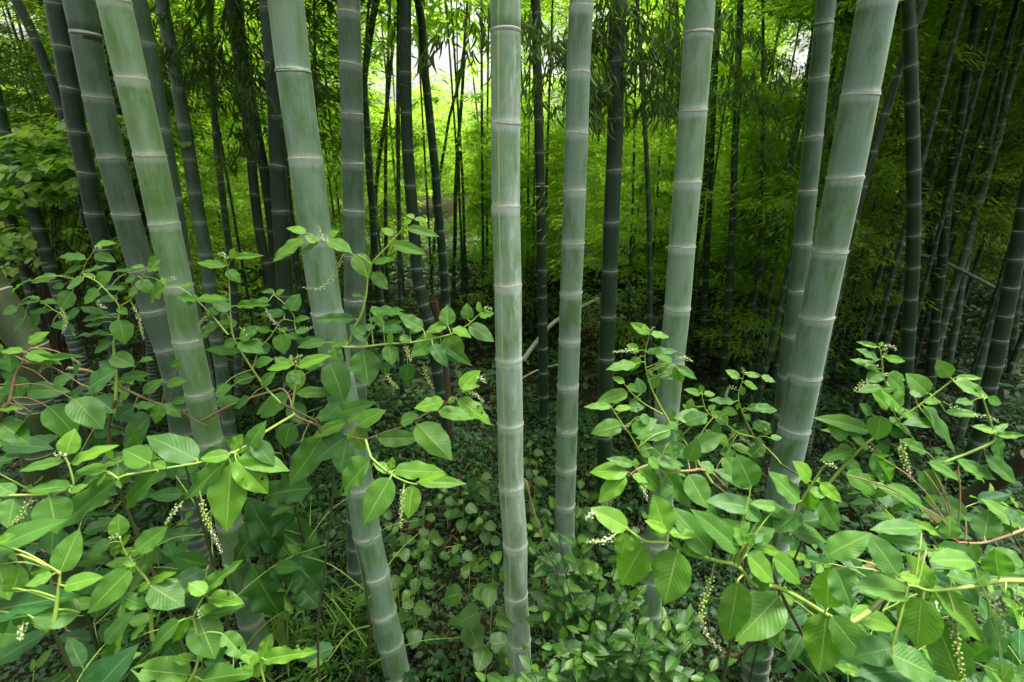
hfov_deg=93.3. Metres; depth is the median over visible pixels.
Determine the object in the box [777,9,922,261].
bamboo
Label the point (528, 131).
bamboo
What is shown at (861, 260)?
bamboo
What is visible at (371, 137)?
bamboo
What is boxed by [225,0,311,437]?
bamboo
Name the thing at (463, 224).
bamboo
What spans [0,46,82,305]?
bamboo
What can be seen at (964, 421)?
bamboo
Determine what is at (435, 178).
bamboo
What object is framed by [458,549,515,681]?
heart leaved herb
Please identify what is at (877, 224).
bamboo
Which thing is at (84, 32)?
bamboo
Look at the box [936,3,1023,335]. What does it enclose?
bamboo
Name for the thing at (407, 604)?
heart leaved herb
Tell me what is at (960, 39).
bamboo
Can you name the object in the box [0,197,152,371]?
broadleaf bush
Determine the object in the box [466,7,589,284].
bamboo
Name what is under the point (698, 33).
bamboo
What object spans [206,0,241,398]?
bamboo
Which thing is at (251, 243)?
bamboo
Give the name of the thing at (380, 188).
bamboo
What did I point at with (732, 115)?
bamboo
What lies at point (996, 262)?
bamboo
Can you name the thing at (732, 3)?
bamboo
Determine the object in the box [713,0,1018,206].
bamboo
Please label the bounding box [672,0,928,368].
bamboo
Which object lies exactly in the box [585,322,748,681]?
pokeweed
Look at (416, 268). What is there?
bamboo
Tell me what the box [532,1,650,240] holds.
bamboo
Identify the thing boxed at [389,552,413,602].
heart leaved herb
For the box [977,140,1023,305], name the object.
bamboo
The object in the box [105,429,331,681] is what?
pokeweed
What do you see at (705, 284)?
bamboo
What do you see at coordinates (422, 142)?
bamboo
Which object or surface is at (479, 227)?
bamboo
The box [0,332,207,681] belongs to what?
pokeweed
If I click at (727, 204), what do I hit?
bamboo
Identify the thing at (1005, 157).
bamboo
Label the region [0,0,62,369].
bamboo
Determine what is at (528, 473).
heart leaved herb
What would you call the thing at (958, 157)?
bamboo
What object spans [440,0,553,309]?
bamboo
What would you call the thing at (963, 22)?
bamboo
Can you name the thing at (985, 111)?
bamboo
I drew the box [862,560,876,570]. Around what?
dead branch
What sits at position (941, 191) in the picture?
bamboo
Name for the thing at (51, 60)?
bamboo
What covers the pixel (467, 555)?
heart leaved herb
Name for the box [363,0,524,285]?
bamboo
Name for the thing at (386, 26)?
bamboo
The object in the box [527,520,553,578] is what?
heart leaved herb
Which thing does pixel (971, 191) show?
bamboo
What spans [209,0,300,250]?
bamboo
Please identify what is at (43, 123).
bamboo
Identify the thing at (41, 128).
bamboo
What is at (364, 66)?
bamboo
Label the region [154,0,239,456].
bamboo
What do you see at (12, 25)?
bamboo
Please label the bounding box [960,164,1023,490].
bamboo
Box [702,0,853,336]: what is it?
bamboo
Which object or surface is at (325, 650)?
pokeweed
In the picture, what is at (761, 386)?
bamboo
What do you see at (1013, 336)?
bamboo
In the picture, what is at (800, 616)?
pokeweed
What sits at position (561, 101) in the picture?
bamboo
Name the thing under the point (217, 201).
bamboo
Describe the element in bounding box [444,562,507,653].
heart leaved herb
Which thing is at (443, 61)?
sky
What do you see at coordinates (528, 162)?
bamboo
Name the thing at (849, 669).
pokeweed
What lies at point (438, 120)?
bamboo
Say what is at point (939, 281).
bamboo
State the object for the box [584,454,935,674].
pokeweed
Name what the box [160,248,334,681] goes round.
pokeweed
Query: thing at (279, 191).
bamboo
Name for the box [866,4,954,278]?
bamboo
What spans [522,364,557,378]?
fallen bamboo
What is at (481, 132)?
bamboo
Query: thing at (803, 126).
bamboo
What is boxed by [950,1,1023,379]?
bamboo
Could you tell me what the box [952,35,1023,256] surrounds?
bamboo
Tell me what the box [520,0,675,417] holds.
bamboo
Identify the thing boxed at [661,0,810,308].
bamboo
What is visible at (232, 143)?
bamboo
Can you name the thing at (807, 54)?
bamboo
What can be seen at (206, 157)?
bamboo
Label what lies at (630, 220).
bamboo
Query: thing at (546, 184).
bamboo
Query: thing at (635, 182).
bamboo
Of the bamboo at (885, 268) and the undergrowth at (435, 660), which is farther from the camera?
the bamboo at (885, 268)
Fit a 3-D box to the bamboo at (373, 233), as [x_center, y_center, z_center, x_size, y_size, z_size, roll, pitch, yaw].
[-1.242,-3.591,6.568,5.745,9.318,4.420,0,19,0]
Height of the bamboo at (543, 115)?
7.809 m
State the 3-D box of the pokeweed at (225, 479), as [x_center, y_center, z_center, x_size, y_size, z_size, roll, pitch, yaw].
[-1.109,1.133,2.109,2.105,2.564,0.967,17,26,41]
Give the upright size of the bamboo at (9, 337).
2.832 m
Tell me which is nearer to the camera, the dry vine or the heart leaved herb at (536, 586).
the dry vine
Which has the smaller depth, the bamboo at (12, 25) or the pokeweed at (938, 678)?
the pokeweed at (938, 678)
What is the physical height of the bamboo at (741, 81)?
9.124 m
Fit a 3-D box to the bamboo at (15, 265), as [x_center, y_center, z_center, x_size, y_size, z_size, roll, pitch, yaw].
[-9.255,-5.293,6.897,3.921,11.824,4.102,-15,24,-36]
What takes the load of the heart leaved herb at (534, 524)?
on the ground at (590, 395)
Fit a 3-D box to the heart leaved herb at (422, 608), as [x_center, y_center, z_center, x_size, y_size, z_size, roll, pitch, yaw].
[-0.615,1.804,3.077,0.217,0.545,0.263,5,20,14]
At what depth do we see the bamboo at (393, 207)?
10.54 m
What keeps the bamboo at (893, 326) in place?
on the ground at (590, 395)
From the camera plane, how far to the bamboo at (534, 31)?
4.84 m
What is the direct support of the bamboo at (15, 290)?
on the ground at (590, 395)
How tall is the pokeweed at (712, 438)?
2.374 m
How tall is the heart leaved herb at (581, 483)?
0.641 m
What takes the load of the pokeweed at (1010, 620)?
on the ground at (590, 395)
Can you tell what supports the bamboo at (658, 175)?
on the ground at (590, 395)
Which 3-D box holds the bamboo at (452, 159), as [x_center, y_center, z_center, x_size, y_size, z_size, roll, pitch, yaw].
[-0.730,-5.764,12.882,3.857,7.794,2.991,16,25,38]
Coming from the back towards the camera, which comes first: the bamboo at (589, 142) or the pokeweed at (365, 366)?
the bamboo at (589, 142)
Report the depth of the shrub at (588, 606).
2.29 m
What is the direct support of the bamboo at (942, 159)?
on the ground at (590, 395)
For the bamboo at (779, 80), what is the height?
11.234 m
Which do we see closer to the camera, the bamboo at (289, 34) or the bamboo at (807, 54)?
the bamboo at (289, 34)
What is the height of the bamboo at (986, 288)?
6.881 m
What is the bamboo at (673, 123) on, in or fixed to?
on the ground at (590, 395)
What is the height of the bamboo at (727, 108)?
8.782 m
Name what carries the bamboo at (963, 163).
on the ground at (590, 395)
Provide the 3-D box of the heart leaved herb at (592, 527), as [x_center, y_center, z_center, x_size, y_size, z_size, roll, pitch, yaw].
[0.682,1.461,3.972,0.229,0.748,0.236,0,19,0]
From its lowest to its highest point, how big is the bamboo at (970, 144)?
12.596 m
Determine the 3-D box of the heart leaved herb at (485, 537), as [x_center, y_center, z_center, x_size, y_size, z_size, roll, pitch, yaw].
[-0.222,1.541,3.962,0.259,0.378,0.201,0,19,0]
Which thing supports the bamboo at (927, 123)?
on the ground at (590, 395)
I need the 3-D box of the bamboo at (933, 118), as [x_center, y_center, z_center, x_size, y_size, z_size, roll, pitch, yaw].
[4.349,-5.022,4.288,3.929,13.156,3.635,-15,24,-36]
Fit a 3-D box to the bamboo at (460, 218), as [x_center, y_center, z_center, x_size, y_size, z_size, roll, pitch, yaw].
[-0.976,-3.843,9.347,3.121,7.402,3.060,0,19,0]
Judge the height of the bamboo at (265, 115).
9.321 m
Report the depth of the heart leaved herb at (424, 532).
3.94 m
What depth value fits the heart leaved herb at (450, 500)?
4.16 m
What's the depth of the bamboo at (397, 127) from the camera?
5.65 m
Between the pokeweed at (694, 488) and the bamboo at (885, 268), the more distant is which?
the bamboo at (885, 268)
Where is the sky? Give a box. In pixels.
[0,0,984,174]
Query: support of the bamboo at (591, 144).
on the ground at (590, 395)
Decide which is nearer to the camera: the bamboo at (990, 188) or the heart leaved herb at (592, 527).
the heart leaved herb at (592, 527)
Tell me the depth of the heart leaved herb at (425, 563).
3.38 m
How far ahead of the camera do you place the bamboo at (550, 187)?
9.10 m
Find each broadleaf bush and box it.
[0,114,191,445]
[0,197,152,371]
[0,216,159,445]
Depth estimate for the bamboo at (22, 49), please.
9.55 m
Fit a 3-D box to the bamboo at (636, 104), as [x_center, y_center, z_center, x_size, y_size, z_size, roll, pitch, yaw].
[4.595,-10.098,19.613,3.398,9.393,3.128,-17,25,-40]
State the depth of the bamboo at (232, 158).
16.19 m
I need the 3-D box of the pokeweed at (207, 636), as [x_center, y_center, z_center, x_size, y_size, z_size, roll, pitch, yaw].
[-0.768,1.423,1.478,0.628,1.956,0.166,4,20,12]
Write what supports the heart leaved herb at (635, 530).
on the ground at (590, 395)
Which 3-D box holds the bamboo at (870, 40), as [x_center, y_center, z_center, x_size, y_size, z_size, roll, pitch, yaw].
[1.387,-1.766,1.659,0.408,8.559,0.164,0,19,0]
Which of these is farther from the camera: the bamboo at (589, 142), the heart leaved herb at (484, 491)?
the bamboo at (589, 142)
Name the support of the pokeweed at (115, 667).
on the ground at (590, 395)
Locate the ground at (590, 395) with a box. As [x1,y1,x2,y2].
[0,175,1023,681]
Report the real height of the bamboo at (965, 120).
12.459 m
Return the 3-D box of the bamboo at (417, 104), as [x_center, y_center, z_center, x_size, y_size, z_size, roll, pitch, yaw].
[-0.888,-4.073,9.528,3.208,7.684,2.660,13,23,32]
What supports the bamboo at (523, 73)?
on the ground at (590, 395)
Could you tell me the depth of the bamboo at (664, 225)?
6.09 m
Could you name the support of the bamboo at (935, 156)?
on the ground at (590, 395)
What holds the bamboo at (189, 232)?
on the ground at (590, 395)
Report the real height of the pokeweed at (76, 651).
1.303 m
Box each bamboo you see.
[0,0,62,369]
[0,0,89,288]
[0,0,120,286]
[0,0,181,370]
[0,0,253,160]
[0,0,253,291]
[0,2,264,344]
[0,3,91,304]
[0,13,21,117]
[0,17,93,315]
[0,26,65,260]
[0,27,56,345]
[0,33,33,125]
[0,37,266,429]
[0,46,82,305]
[0,86,113,469]
[0,209,65,403]
[0,268,106,679]
[1,0,178,316]
[1,2,245,351]
[2,0,266,307]
[7,1,148,245]
[10,0,113,380]
[19,1,242,301]
[23,0,263,265]
[43,0,154,523]
[45,0,335,398]
[62,0,211,573]
[94,0,160,427]
[95,0,273,675]
[110,2,266,241]
[112,0,337,402]
[131,0,222,434]
[148,0,255,250]
[148,0,339,251]
[151,0,268,277]
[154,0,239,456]
[165,0,387,409]
[172,0,266,248]
[186,0,461,135]
[187,0,417,429]
[190,13,265,200]
[191,0,267,234]
[193,0,474,290]
[196,0,382,328]
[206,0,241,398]
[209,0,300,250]
[214,0,341,260]
[221,0,480,413]
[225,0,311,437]
[225,15,342,235]
[235,2,340,264]
[241,8,282,389]
[243,4,413,266]
[251,1,404,297]
[255,0,435,310]
[259,0,308,509]
[267,0,409,681]
[286,146,327,408]
[294,5,388,245]
[307,24,367,209]
[309,0,444,298]
[310,0,396,381]
[311,2,422,263]
[312,0,487,323]
[312,13,381,226]
[324,5,402,216]
[334,0,451,299]
[335,0,554,304]
[336,0,366,593]
[339,0,473,320]
[340,8,444,255]
[361,0,478,319]
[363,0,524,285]
[379,0,560,312]
[380,0,525,391]
[387,4,532,308]
[399,0,457,461]
[402,2,531,322]
[412,1,464,212]
[413,0,601,429]
[424,0,560,272]
[426,0,562,325]
[429,0,526,264]
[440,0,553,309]
[453,0,605,316]
[456,0,596,339]
[464,0,604,323]
[464,0,636,262]
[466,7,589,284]
[483,2,562,203]
[490,0,530,676]
[520,0,590,223]
[520,0,606,293]
[520,0,641,273]
[520,0,664,280]
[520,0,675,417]
[520,0,698,367]
[520,0,738,533]
[520,12,556,187]
[522,297,599,361]
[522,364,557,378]
[524,72,638,201]
[525,0,722,359]
[525,2,633,246]
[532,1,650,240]
[545,1,600,165]
[552,0,593,642]
[556,0,721,365]
[559,2,656,243]
[561,0,775,141]
[584,0,728,284]
[591,0,757,323]
[593,0,879,339]
[595,0,728,274]
[597,66,783,252]
[600,1,659,184]
[620,1,793,261]
[623,5,733,250]
[624,2,778,271]
[631,9,844,336]
[637,12,662,163]
[639,0,715,657]
[640,1,722,217]
[656,0,855,366]
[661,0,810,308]
[665,0,863,379]
[671,33,768,197]
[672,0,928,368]
[698,0,936,401]
[702,0,780,231]
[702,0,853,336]
[702,2,944,396]
[703,0,965,345]
[703,4,809,265]
[704,0,933,392]
[710,1,983,299]
[710,3,898,354]
[712,5,841,294]
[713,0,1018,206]
[717,0,973,438]
[718,8,786,185]
[719,0,743,388]
[723,3,957,369]
[738,0,898,681]
[745,8,936,257]
[758,0,1021,363]
[770,0,836,461]
[777,0,1002,418]
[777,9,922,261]
[778,0,982,391]
[781,1,1023,383]
[786,5,904,224]
[791,32,898,184]
[792,0,985,386]
[796,2,947,344]
[797,29,989,342]
[805,0,927,456]
[822,1,983,267]
[834,0,1023,371]
[845,0,1023,369]
[853,0,1023,365]
[856,0,1023,373]
[862,28,996,282]
[863,6,1019,298]
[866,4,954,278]
[868,7,1008,282]
[870,4,1023,284]
[874,2,1023,281]
[877,6,1023,360]
[880,2,1023,349]
[881,0,1023,407]
[882,0,1023,311]
[890,0,921,469]
[893,9,1009,177]
[894,0,1023,445]
[895,16,1023,313]
[895,27,1023,322]
[902,50,1023,397]
[921,8,1021,231]
[921,253,995,289]
[922,9,1023,293]
[923,1,1023,294]
[934,19,1023,386]
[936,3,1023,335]
[942,0,1020,381]
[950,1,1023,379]
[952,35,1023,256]
[955,8,1020,293]
[960,7,1023,285]
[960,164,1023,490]
[974,197,1015,213]
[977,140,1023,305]
[978,9,1012,284]
[1007,279,1023,374]
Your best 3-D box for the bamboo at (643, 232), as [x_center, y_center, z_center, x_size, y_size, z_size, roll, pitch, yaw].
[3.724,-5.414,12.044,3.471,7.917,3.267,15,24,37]
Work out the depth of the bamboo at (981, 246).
7.41 m
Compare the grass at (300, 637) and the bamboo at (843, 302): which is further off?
the bamboo at (843, 302)
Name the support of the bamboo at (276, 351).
on the ground at (590, 395)
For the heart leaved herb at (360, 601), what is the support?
on the ground at (590, 395)
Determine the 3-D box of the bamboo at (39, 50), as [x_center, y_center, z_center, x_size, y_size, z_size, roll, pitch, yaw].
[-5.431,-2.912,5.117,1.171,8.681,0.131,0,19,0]
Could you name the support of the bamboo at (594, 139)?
on the ground at (590, 395)
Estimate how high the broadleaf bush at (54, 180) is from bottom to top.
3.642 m
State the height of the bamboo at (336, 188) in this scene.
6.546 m
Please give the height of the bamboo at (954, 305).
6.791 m
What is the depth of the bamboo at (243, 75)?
3.51 m
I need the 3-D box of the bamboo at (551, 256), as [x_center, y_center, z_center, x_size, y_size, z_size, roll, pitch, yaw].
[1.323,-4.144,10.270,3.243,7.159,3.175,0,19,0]
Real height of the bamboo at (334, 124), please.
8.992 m
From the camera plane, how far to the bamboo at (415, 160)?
13.78 m
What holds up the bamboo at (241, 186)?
on the ground at (590, 395)
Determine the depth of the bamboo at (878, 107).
9.33 m
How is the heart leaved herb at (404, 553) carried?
on the ground at (590, 395)
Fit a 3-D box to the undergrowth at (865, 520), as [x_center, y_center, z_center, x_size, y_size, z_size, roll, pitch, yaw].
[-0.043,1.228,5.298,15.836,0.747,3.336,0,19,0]
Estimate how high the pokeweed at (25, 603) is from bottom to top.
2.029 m
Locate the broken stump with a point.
(436, 312)
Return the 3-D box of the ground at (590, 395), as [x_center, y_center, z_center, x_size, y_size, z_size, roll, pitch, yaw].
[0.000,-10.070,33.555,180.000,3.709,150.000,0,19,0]
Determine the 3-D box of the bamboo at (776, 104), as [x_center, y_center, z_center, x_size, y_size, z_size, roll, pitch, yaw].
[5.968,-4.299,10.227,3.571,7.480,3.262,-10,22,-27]
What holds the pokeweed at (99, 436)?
on the ground at (590, 395)
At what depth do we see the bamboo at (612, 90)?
3.19 m
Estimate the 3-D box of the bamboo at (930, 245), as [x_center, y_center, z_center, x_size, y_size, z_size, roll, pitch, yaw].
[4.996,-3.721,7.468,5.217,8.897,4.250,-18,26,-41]
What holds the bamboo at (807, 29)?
on the ground at (590, 395)
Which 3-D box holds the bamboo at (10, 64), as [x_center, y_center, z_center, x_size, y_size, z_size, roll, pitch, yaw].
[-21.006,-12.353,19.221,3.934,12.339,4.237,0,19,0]
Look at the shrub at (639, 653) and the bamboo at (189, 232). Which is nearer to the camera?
the shrub at (639, 653)
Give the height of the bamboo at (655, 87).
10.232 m
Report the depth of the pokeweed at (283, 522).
2.71 m
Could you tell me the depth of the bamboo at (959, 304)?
7.05 m
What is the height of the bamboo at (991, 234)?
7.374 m
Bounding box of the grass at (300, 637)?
[95,564,812,681]
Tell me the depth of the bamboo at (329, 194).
9.86 m
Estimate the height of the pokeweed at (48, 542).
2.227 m
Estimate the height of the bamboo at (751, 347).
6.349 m
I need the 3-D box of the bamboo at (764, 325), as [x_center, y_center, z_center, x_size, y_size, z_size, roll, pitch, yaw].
[3.811,-2.698,5.973,3.305,7.924,3.157,0,19,0]
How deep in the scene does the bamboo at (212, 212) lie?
11.94 m
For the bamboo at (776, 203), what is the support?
on the ground at (590, 395)
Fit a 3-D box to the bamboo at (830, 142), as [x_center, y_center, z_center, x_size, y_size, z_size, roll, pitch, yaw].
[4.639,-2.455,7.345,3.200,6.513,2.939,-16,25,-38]
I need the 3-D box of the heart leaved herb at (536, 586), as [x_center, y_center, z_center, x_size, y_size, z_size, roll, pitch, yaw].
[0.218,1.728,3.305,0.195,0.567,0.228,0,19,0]
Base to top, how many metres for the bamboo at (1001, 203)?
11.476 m
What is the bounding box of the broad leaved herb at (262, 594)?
[233,473,326,668]
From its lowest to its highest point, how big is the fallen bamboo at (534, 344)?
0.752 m
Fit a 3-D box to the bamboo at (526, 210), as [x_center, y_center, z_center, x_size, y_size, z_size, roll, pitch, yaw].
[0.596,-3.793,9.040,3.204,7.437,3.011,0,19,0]
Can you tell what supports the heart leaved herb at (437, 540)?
on the ground at (590, 395)
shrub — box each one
[475,643,585,681]
[525,495,651,681]
[542,597,736,681]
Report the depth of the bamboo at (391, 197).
10.91 m
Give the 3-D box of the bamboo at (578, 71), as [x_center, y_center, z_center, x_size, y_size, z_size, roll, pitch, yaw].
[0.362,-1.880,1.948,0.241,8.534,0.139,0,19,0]
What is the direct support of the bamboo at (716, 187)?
on the ground at (590, 395)
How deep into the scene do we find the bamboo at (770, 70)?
20.13 m
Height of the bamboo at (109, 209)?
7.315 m
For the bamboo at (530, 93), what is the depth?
17.57 m
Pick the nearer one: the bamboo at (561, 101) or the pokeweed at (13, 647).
the pokeweed at (13, 647)
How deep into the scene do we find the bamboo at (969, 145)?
9.51 m
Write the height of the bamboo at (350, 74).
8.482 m
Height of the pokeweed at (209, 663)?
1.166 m
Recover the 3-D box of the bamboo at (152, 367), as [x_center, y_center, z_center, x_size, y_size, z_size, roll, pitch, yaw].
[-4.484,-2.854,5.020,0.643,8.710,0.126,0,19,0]
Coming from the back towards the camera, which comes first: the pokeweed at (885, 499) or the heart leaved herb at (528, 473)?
the heart leaved herb at (528, 473)
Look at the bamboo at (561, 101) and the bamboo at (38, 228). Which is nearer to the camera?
the bamboo at (38, 228)
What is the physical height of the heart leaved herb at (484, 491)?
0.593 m
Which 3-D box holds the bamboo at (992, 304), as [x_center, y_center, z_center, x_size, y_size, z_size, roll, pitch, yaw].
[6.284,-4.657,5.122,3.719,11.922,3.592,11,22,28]
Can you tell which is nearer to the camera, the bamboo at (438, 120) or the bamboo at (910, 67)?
the bamboo at (910, 67)
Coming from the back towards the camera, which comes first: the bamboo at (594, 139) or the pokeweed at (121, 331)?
the bamboo at (594, 139)
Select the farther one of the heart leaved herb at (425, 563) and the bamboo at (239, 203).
the bamboo at (239, 203)
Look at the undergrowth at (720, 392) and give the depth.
8.97 m
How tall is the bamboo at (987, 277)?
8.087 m
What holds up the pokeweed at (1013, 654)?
on the ground at (590, 395)
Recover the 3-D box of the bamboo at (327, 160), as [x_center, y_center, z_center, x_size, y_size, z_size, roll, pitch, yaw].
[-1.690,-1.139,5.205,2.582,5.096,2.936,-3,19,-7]
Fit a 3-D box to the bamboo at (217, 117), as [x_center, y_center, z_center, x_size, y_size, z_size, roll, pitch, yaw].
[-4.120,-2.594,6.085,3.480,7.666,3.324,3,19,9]
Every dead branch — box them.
[718,600,816,663]
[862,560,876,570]
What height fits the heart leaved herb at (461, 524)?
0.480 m
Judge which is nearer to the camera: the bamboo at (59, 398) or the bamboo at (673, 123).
the bamboo at (59, 398)
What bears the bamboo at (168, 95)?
on the ground at (590, 395)
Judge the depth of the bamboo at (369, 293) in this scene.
9.11 m
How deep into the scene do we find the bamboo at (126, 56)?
2.21 m
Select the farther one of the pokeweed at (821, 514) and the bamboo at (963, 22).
the bamboo at (963, 22)
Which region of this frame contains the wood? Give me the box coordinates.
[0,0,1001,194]
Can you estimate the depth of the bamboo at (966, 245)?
6.62 m
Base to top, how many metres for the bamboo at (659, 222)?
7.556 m
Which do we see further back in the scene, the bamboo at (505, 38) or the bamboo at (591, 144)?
the bamboo at (591, 144)
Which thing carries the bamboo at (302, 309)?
on the ground at (590, 395)
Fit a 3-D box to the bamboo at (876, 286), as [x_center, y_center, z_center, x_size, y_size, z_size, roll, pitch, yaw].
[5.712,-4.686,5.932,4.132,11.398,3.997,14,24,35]
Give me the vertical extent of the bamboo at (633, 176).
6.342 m
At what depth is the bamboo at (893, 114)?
8.29 m
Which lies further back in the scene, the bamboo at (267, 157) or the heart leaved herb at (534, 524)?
the bamboo at (267, 157)
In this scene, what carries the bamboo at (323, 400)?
on the ground at (590, 395)
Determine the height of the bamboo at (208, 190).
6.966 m
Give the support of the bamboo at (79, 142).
on the ground at (590, 395)
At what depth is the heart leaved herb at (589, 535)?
3.87 m
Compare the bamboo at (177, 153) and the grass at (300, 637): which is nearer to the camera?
the grass at (300, 637)
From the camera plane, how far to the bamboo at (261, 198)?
7.70 m
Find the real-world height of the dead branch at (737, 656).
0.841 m
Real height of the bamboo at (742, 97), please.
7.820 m
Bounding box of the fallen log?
[953,449,1023,512]
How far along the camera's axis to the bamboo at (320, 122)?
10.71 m
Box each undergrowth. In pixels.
[0,218,1023,413]
[0,381,1023,577]
[0,534,1023,681]
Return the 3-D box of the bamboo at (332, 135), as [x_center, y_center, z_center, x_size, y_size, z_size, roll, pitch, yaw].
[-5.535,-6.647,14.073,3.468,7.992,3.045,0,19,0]
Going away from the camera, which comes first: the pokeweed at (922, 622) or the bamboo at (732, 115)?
the pokeweed at (922, 622)
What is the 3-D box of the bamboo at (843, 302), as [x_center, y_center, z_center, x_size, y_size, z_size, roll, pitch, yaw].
[6.394,-3.475,8.522,3.116,7.502,3.339,10,22,27]
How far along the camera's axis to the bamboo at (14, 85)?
16.06 m
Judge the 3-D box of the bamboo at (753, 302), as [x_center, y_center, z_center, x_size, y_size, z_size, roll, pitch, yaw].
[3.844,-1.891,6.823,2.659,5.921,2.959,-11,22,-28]
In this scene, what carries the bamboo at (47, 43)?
on the ground at (590, 395)
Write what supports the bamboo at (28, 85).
on the ground at (590, 395)
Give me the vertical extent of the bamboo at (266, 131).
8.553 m
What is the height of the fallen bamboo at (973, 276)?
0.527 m
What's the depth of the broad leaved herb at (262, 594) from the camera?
2.73 m
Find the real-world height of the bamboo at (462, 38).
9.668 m
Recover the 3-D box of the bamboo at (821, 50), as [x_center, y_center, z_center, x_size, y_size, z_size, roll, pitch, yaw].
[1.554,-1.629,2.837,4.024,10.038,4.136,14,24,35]
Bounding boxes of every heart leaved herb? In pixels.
[355,593,367,617]
[379,511,403,533]
[388,518,421,564]
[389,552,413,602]
[393,572,412,636]
[398,578,434,649]
[403,540,433,599]
[408,502,439,540]
[417,523,449,563]
[432,488,462,528]
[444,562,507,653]
[448,536,480,578]
[450,491,476,535]
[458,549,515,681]
[468,462,490,513]
[469,510,500,553]
[523,435,543,491]
[524,458,550,516]
[526,493,541,553]
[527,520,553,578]
[529,552,553,612]
[574,499,595,545]
[575,472,589,530]
[583,493,608,553]
[608,506,638,562]
[611,512,647,591]
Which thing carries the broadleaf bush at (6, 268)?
on the ground at (590, 395)
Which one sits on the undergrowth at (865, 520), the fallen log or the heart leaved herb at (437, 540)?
the fallen log
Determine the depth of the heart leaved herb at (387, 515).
4.05 m
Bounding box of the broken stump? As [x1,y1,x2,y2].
[431,293,451,431]
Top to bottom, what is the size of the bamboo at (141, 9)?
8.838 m
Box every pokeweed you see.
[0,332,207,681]
[0,344,193,614]
[0,428,118,640]
[0,434,218,681]
[0,548,140,681]
[3,240,192,673]
[63,354,490,553]
[65,605,205,681]
[87,514,317,681]
[91,630,141,681]
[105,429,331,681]
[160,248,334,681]
[203,657,326,681]
[204,407,362,635]
[273,213,493,388]
[287,454,460,681]
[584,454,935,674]
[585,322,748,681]
[683,367,807,681]
[738,537,1023,681]
[754,341,1023,681]
[772,583,970,681]
[805,473,1023,667]
[826,439,1023,681]
[836,663,859,676]
[912,647,992,681]
[934,573,1023,681]
[968,496,1023,633]
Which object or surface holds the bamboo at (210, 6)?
on the ground at (590, 395)
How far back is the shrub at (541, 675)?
1.83 m
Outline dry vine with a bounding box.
[523,478,553,565]
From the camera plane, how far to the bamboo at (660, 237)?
11.85 m
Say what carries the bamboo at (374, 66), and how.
on the ground at (590, 395)
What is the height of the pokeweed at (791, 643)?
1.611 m
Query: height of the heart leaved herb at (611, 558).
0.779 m
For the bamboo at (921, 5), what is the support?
on the ground at (590, 395)
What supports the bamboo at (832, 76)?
on the ground at (590, 395)
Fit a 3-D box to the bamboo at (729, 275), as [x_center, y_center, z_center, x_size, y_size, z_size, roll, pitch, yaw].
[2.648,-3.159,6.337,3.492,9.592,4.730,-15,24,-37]
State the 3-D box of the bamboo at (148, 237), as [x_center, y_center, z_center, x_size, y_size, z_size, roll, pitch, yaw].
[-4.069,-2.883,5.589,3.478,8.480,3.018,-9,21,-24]

